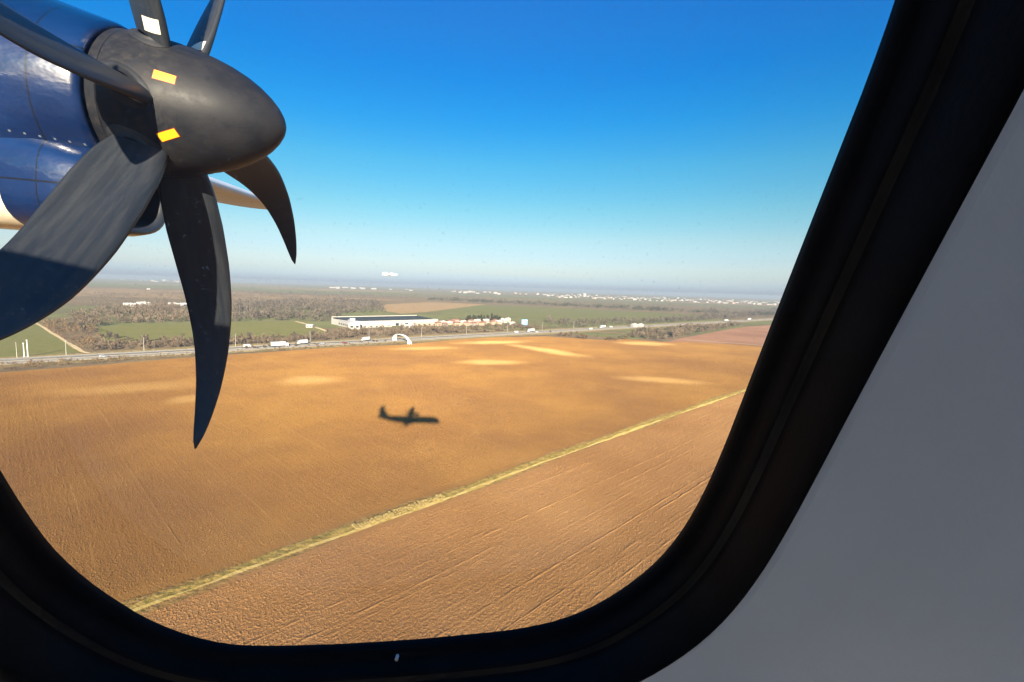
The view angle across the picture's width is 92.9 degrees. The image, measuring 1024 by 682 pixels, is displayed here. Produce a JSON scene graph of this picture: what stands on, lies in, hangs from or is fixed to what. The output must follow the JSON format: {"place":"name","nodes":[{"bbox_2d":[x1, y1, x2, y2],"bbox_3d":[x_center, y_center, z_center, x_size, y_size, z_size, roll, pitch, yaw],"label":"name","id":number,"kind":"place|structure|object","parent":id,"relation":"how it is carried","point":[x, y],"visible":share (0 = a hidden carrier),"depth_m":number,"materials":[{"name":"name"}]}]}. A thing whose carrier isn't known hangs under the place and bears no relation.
{"place":"outdoors","nodes":[
{"label":"outdoors","id":0,"kind":"place"},
{"bbox_2d":[0,324,79,356],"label":"crop field","id":1,"kind":"structure","parent":0,"point":[40,340],"depth_m":391.06,"materials":[{"name":"green plant"}]},
{"bbox_2d":[35,323,89,352],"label":"dirt path","id":2,"kind":"structure","parent":0,"point":[66,341],"depth_m":418.46,"materials":[{"name":"beige soil"}]},
{"bbox_2d":[4,350,254,364],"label":"dirt path","id":3,"kind":"structure","parent":0,"point":[106,358],"depth_m":333.71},
{"bbox_2d":[98,321,324,342],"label":"crop field","id":4,"kind":"structure","parent":0,"point":[133,332],"depth_m":541.22,"materials":[{"name":"green plant"}]},
{"bbox_2d":[295,321,342,336],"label":"dirt path","id":5,"kind":"structure","parent":0,"point":[316,327],"depth_m":599.51,"materials":[{"name":"beige soil"}]},
{"bbox_2d":[0,319,758,360],"bbox_3d":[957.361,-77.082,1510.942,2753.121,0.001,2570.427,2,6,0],"label":"road","id":6,"kind":"structure","parent":0,"point":[303,343],"depth_m":439.71,"materials":[{"name":"grey asphalt"}]},
{"bbox_2d":[297,339,307,343],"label":"lorry","id":7,"kind":"object","parent":6,"relation":"on","point":[304,341],"visible":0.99,"depth_m":445.99,"materials":[{"name":"white metal"}]},
{"bbox_2d":[0,336,761,601],"bbox_3d":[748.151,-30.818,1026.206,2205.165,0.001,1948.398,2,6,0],"label":"ploughed field","id":8,"kind":"structure","parent":0,"point":[728,351],"depth_m":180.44,"materials":[{"name":"brown soil"}]},
{"bbox_2d":[7,350,749,550],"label":"plough ridges","id":9,"kind":"object","parent":8,"relation":"on","point":[71,515],"visible":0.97,"depth_m":205.20,"materials":[{"name":"brown soil"}]},
{"bbox_2d":[0,318,771,363],"bbox_3d":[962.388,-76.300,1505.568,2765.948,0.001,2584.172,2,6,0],"label":"verge","id":10,"kind":"structure","parent":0,"point":[656,325],"depth_m":450.63,"materials":[{"name":"plant"}]},
{"bbox_2d":[0,319,762,360],"bbox_3d":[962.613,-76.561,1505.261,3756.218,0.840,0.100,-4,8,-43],"label":"guard rail","id":11,"kind":"object","parent":10,"relation":"on","point":[315,343],"visible":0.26,"depth_m":438.22,"materials":[{"name":"silver metal"}]},
{"bbox_2d":[13,319,759,359],"bbox_3d":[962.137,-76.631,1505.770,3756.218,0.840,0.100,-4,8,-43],"label":"guard rail","id":12,"kind":"object","parent":10,"relation":"on","point":[325,343],"visible":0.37,"depth_m":450.24,"materials":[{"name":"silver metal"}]},
{"bbox_2d":[0,319,772,363],"bbox_3d":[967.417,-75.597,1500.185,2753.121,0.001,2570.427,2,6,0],"label":"road","id":13,"kind":"structure","parent":0,"point":[23,361],"depth_m":446.69,"materials":[{"name":"grey asphalt"}]},
{"bbox_2d":[271,341,288,346],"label":"lorry","id":14,"kind":"object","parent":13,"relation":"on","point":[279,343],"visible":1,"depth_m":421.97,"materials":[{"name":"white metal"}]},
{"bbox_2d":[0,278,780,453],"bbox_3d":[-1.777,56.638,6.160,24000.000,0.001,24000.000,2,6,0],"label":"ground","id":15,"kind":"structure","parent":0,"point":[109,285],"depth_m":1519.94,"materials":[{"name":"green plant"}]},
{"bbox_2d":[40,314,102,349],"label":"scrub","id":16,"kind":"object","parent":15,"relation":"on","point":[75,325],"visible":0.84,"depth_m":494.70,"materials":[{"name":"brown plant"}]},
{"bbox_2d":[105,331,112,338],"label":"bare tree","id":17,"kind":"object","parent":15,"relation":"on","point":[108,334],"visible":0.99,"depth_m":436.44,"materials":[{"name":"brown plant"}]},
{"bbox_2d":[113,333,120,338],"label":"bare tree","id":18,"kind":"object","parent":15,"relation":"on","point":[116,336],"visible":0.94,"depth_m":427.05,"materials":[{"name":"brown plant"}]},
{"bbox_2d":[56,299,239,325],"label":"woodland","id":19,"kind":"object","parent":15,"relation":"on","point":[149,309],"visible":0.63,"depth_m":692.83,"materials":[{"name":"plant"}]},
{"bbox_2d":[0,342,398,369],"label":"scrub","id":20,"kind":"object","parent":15,"relation":"on","point":[51,362],"visible":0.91,"depth_m":319.25,"materials":[{"name":"plant"}]},
{"bbox_2d":[88,329,342,350],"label":"woodland","id":21,"kind":"object","parent":15,"relation":"on","point":[175,340],"visible":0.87,"depth_m":426.67,"materials":[{"name":"brown plant"}]},
{"bbox_2d":[81,290,375,303],"bbox_3d":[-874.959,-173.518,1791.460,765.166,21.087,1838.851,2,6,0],"label":"woodland","id":22,"kind":"object","parent":15,"relation":"on","point":[258,296],"visible":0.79,"depth_m":1539.31,"materials":[{"name":"green plant"}]},
{"bbox_2d":[233,297,384,320],"bbox_3d":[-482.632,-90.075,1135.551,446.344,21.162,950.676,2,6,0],"label":"woodland","id":23,"kind":"object","parent":15,"relation":"on","point":[329,305],"visible":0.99,"depth_m":978.07,"materials":[{"name":"brown plant"}]},
{"bbox_2d":[306,324,314,327],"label":"shed","id":24,"kind":"structure","parent":15,"relation":"on","point":[310,325],"depth_m":607.21,"materials":[{"name":"glass"}]},
{"bbox_2d":[338,319,366,327],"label":"shed","id":25,"kind":"structure","parent":15,"relation":"on","point":[342,323],"depth_m":633.43,"materials":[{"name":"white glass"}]},
{"bbox_2d":[348,322,359,328],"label":"shed","id":26,"kind":"structure","parent":15,"relation":"on","point":[354,324],"depth_m":605.80,"materials":[{"name":"white glass"}]},
{"bbox_2d":[361,323,391,327],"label":"shed","id":27,"kind":"structure","parent":15,"relation":"on","point":[378,325],"depth_m":643.76,"materials":[{"name":"white glass"}]},
{"bbox_2d":[331,315,437,325],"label":"warehouse","id":28,"kind":"structure","parent":15,"relation":"on","point":[395,320],"depth_m":685.51,"materials":[{"name":"white metal"}]},
{"bbox_2d":[0,318,772,367],"bbox_3d":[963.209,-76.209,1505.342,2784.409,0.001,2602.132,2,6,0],"label":"verge","id":29,"kind":"structure","parent":15,"relation":"on","point":[189,354],"depth_m":454.99,"materials":[{"name":"green plant"}]},
{"bbox_2d":[393,334,411,343],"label":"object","id":30,"kind":"structure","parent":15,"relation":"on","point":[408,340],"depth_m":476.65,"materials":[{"name":"white paint"}]},
{"bbox_2d":[414,322,434,325],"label":"shed","id":31,"kind":"structure","parent":15,"relation":"on","point":[422,323],"depth_m":693.93,"materials":[{"name":"beige glass"}]},
{"bbox_2d":[337,322,546,337],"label":"woodland","id":32,"kind":"object","parent":15,"relation":"on","point":[345,330],"visible":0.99,"depth_m":599.26,"materials":[{"name":"plant"}]},
{"bbox_2d":[522,319,527,327],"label":"billboard","id":33,"kind":"object","parent":15,"relation":"on","point":[524,322],"visible":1,"depth_m":709.03,"materials":[{"name":"white paint"}]},
{"bbox_2d":[378,293,776,309],"bbox_3d":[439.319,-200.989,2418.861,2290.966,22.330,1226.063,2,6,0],"label":"woodland","id":34,"kind":"object","parent":15,"relation":"on","point":[578,299],"visible":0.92,"depth_m":2368.24,"materials":[{"name":"green plant"}]},
{"bbox_2d":[428,297,773,315],"bbox_3d":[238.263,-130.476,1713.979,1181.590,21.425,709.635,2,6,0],"label":"woodland","id":35,"kind":"object","parent":15,"relation":"on","point":[622,306],"visible":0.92,"depth_m":1668.88,"materials":[{"name":"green plant"}]},
{"bbox_2d":[546,307,776,327],"bbox_3d":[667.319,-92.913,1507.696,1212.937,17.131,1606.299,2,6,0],"label":"woodland","id":36,"kind":"object","parent":15,"relation":"on","point":[705,316],"visible":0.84,"depth_m":1000.42,"materials":[{"name":"green plant"}]},
{"bbox_2d":[632,321,739,338],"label":"woodland","id":37,"kind":"object","parent":15,"relation":"on","point":[678,331],"visible":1,"depth_m":710.04,"materials":[{"name":"brown plant"}]},
{"bbox_2d":[382,302,484,313],"bbox_3d":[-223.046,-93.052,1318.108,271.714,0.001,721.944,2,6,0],"label":"stubble field","id":38,"kind":"structure","parent":0,"point":[402,308],"depth_m":1294.86,"materials":[{"name":"beige plant"}]},
{"bbox_2d":[120,387,746,614],"bbox_3d":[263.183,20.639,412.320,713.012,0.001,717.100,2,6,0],"label":"track","id":39,"kind":"structure","parent":0,"point":[265,557],"depth_m":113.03,"materials":[{"name":"yellow plant"}]},
{"bbox_2d":[351,493,444,529],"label":"dry reeds","id":40,"kind":"object","parent":39,"relation":"on","point":[363,524],"visible":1,"depth_m":122.05,"materials":[{"name":"yellow plant"}]},
{"bbox_2d":[123,405,693,604],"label":"weeds","id":41,"kind":"object","parent":39,"relation":"on","point":[298,543],"visible":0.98,"depth_m":100.99,"materials":[{"name":"plant"}]},
{"bbox_2d":[434,321,441,325],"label":"house","id":42,"kind":"structure","parent":0,"point":[437,323],"depth_m":695.75,"materials":[{"name":"beige tile"}]},
{"bbox_2d":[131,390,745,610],"bbox_3d":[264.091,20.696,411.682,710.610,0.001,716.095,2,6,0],"label":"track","id":43,"kind":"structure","parent":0,"point":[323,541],"depth_m":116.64,"materials":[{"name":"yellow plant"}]},
{"bbox_2d":[142,392,744,645],"bbox_3d":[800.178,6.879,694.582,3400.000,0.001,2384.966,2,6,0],"label":"ploughed field","id":44,"kind":"structure","parent":0,"point":[586,451],"depth_m":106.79,"materials":[{"name":"soil"}]},
{"bbox_2d":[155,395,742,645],"bbox_3d":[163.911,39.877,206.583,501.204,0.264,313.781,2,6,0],"label":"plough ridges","id":45,"kind":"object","parent":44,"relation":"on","point":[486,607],"visible":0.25,"depth_m":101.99,"materials":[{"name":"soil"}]},
{"bbox_2d":[0,0,894,298],"label":"sky","id":46,"kind":"structure","parent":0,"point":[642,147],"materials":[{"name":"blue"}]},
{"bbox_2d":[453,321,460,325],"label":"house","id":47,"kind":"structure","parent":0,"point":[457,322],"depth_m":710.16,"materials":[{"name":"red tile"}]},
{"bbox_2d":[0,0,1023,681],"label":"airliner","id":48,"kind":"object","parent":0,"point":[856,514],"visible":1,"depth_m":0.21,"materials":[{"name":"black plastic"}]},
{"bbox_2d":[438,305,719,321],"bbox_3d":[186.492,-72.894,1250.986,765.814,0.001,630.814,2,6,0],"label":"crop field","id":49,"kind":"structure","parent":0,"point":[539,312],"depth_m":1193.09,"materials":[{"name":"green plant"}]},
{"bbox_2d":[664,325,770,345],"bbox_3d":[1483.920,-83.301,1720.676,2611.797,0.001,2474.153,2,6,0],"label":"ploughed field","id":50,"kind":"structure","parent":0,"point":[754,335],"depth_m":659.52,"materials":[{"name":"soil"}]}
]}

